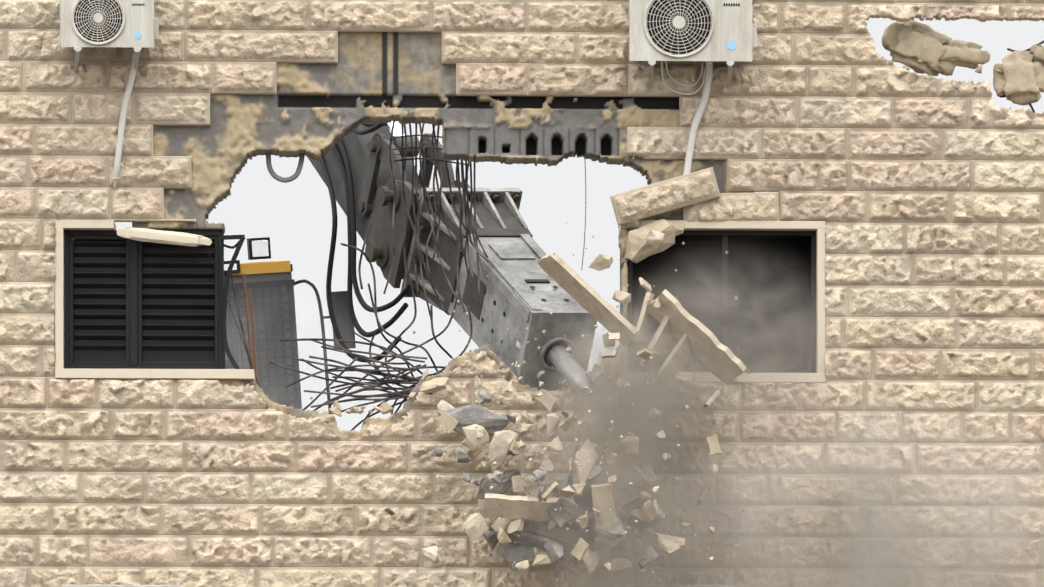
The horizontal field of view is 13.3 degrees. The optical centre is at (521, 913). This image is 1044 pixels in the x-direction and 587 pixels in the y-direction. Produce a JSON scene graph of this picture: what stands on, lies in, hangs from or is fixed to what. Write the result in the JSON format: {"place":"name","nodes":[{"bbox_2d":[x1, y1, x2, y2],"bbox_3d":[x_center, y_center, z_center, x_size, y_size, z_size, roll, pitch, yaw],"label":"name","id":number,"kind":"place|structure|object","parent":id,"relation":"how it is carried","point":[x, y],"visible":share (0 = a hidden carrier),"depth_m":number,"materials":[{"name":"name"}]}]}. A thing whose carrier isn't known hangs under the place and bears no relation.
{"place":"outdoors","nodes":[
{"label":"outdoors","id":0,"kind":"place"},
{"bbox_2d":[196,220,260,387],"bbox_3d":[-2.303,-4.771,35.424,0.564,1.459,0.178,0,0,-2],"label":"metal bracket frame","id":1,"kind":"object","parent":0,"point":[224,288],"visible":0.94,"depth_m":35.40,"materials":[{"name":"black metal"}]},
{"bbox_2d":[224,237,355,411],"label":"excavator cab","id":2,"kind":"object","parent":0,"point":[255,272],"depth_m":42.10,"materials":[{"name":"grey metal"}]},
{"bbox_2d":[400,188,596,393],"bbox_3d":[-0.018,-5.065,36.246,0.894,1.977,2.660,0,0,-27],"label":"hydraulic breaker","id":3,"kind":"object","parent":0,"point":[521,289],"visible":0.71,"depth_m":36.18,"materials":[{"name":"grey metal"}]},
{"bbox_2d":[307,121,469,362],"bbox_3d":[-2.074,-7.708,39.603,0.790,6.118,6.022,0,0,-28],"label":"excavator arm","id":4,"kind":"object","parent":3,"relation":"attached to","point":[353,169],"visible":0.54,"depth_m":37.67,"materials":[{"name":"grey metal"}]},
{"bbox_2d":[0,0,1043,586],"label":"brick wall","id":5,"kind":"structure","parent":0,"point":[922,196],"depth_m":35.40,"materials":[{"name":"beige stone"}]},
{"bbox_2d":[60,0,158,72],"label":"air conditioner unit","id":6,"kind":"object","parent":5,"relation":"attached to","point":[133,25],"visible":1,"depth_m":34.91,"materials":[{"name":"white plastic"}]},
{"bbox_2d":[60,585,180,586],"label":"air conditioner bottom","id":7,"kind":"object","parent":5,"relation":"on","point":[120,585],"visible":1,"depth_m":34.91,"materials":[{"name":"plastic"}]},
{"bbox_2d":[55,220,254,380],"bbox_3d":[-2.909,-4.857,35.447,1.570,1.250,0.290,0,0,-2],"label":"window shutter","id":8,"kind":"object","parent":5,"relation":"attached to","point":[126,308],"depth_m":35.44,"materials":[{"name":"black metal"}]},
{"bbox_2d":[117,227,211,246],"bbox_3d":[-2.827,-5.350,35.295,0.754,0.157,0.103,0,0,-2],"label":"stone slab fragment","id":9,"kind":"object","parent":8,"relation":"attached to","point":[165,237],"visible":1,"depth_m":35.25,"materials":[{"name":"stone"}]},
{"bbox_2d":[112,51,712,269],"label":"cables","id":10,"kind":"object","parent":5,"relation":"attached to","point":[708,73],"visible":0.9,"depth_m":35.36,"materials":[{"name":"plastic"}]},
{"bbox_2d":[132,32,754,439],"bbox_3d":[-0.622,-5.335,35.553,4.945,3.535,0.296,0,0,-2],"label":"broken wall edge","id":11,"kind":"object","parent":5,"relation":"attached to","point":[316,112],"depth_m":35.44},
{"bbox_2d":[318,120,841,583],"bbox_3d":[0.461,-3.798,35.077,4.140,4.849,1.174,0,0,-2],"label":"rubble","id":12,"kind":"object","parent":5,"relation":"attached to","point":[569,280],"depth_m":34.92,"materials":[{"name":"beige stone"}]},
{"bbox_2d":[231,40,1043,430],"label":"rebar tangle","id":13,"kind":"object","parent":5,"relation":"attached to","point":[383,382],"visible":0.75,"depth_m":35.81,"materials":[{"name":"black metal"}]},
{"bbox_2d":[610,167,720,225],"bbox_3d":[1.137,-5.682,35.360,0.842,0.240,0.129,-16,6,-2],"label":"stone block","id":14,"kind":"object","parent":5,"relation":"attached to","point":[657,198],"depth_m":35.33,"materials":[{"name":"stone"}]},
{"bbox_2d":[622,585,735,586],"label":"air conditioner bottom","id":15,"kind":"object","parent":5,"relation":"on","point":[671,586],"depth_m":35.05,"materials":[{"name":"plastic"}]},
{"bbox_2d":[629,0,756,87],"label":"air conditioner unit","id":16,"kind":"object","parent":5,"relation":"attached to","point":[693,30],"visible":1,"depth_m":35.04,"materials":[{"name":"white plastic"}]},
{"bbox_2d":[619,220,824,382],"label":"open window","id":17,"kind":"structure","parent":5,"relation":"on","point":[803,240],"depth_m":36.27,"materials":[{"name":"stone"}]},
{"bbox_2d":[683,192,778,221],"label":"stone block","id":18,"kind":"structure","parent":5,"relation":"attached to","point":[761,206],"depth_m":35.44,"materials":[{"name":"stone"}]},
{"bbox_2d":[882,19,1043,105],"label":"rubble","id":19,"kind":"object","parent":5,"relation":"attached to","point":[922,48],"visible":0.98,"depth_m":35.63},
{"bbox_2d":[329,217,721,581],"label":"stone fragments","id":20,"kind":"object","parent":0,"point":[639,247],"visible":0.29,"depth_m":35.08,"materials":[{"name":"beige stone"}]},
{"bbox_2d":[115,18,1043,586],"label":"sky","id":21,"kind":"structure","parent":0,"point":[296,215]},
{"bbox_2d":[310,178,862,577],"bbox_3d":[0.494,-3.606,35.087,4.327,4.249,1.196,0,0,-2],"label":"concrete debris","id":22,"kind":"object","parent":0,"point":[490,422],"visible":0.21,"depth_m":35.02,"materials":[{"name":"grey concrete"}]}
]}

